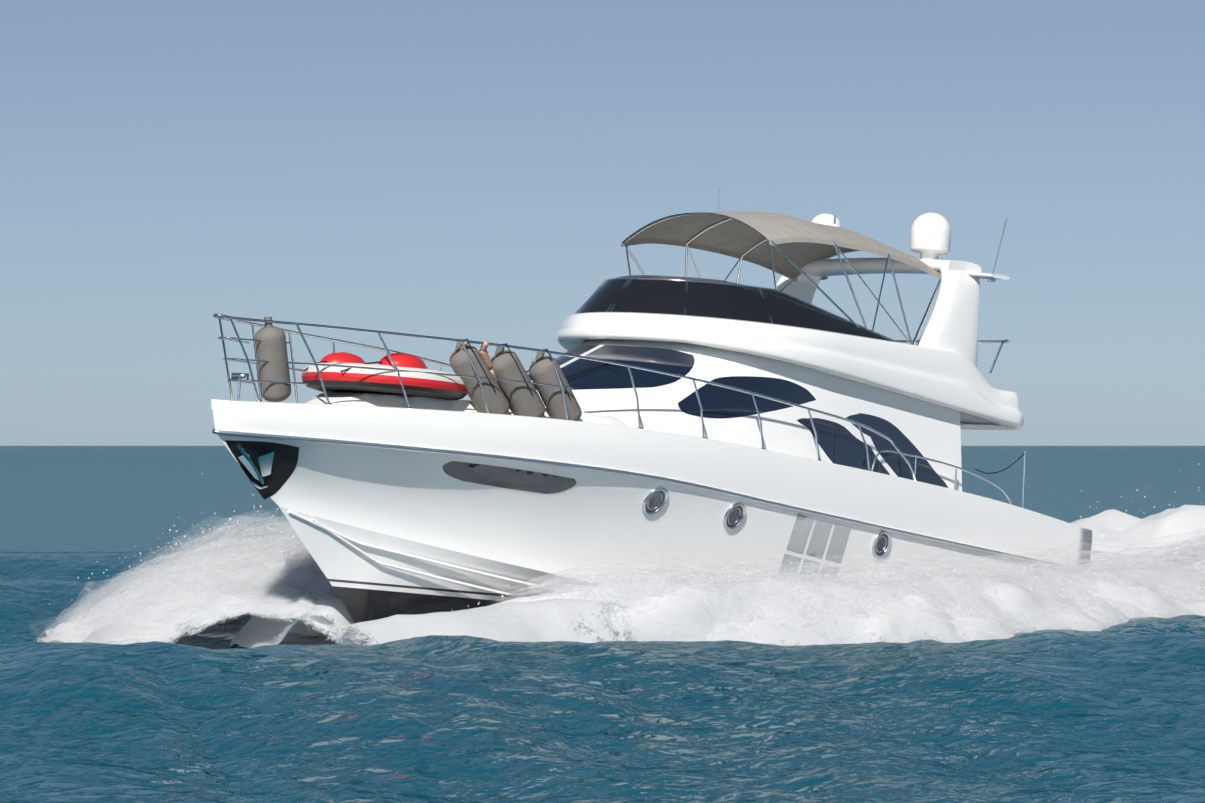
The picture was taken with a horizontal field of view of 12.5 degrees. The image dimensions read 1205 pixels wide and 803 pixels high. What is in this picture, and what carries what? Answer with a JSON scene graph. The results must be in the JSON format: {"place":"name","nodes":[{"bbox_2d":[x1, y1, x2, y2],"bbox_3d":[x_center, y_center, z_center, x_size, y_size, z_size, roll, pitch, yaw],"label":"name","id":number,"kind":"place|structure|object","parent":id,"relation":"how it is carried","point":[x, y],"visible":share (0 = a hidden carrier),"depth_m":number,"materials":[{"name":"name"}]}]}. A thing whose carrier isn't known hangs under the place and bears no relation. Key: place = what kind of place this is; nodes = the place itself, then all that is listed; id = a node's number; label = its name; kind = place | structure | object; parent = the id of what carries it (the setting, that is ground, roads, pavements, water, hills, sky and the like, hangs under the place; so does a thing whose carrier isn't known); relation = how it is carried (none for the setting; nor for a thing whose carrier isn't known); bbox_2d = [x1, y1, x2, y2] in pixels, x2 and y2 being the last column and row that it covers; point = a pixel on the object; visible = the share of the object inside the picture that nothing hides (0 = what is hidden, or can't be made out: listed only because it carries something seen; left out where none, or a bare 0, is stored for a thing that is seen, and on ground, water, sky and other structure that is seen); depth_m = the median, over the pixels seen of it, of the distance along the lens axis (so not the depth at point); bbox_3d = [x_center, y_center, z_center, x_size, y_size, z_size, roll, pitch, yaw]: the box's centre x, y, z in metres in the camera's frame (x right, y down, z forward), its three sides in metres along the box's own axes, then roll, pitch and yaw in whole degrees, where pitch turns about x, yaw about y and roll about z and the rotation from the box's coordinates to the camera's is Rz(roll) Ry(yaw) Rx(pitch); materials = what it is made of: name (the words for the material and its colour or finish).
{"place":"outdoors","nodes":[
{"label":"outdoors","id":0,"kind":"place"},
{"bbox_2d":[0,446,1204,802],"bbox_3d":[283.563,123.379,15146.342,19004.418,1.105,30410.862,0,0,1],"label":"sea","id":1,"kind":"structure","parent":0,"point":[1110,714],"depth_m":50.48,"materials":[{"name":"liquid"}]},
{"bbox_2d":[32,471,1204,647],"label":"wake","id":2,"kind":"object","parent":1,"relation":"on","point":[279,588],"visible":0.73,"depth_m":73.48,"materials":[{"name":"white liquid"}]},
{"bbox_2d":[210,188,1091,622],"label":"yacht","id":3,"kind":"object","parent":1,"relation":"on","point":[660,418],"visible":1,"depth_m":73.90,"materials":[{"name":"paint"}]},
{"bbox_2d":[0,0,1204,445],"label":"sky","id":4,"kind":"structure","parent":0,"point":[473,170],"materials":[{"name":"blue"}]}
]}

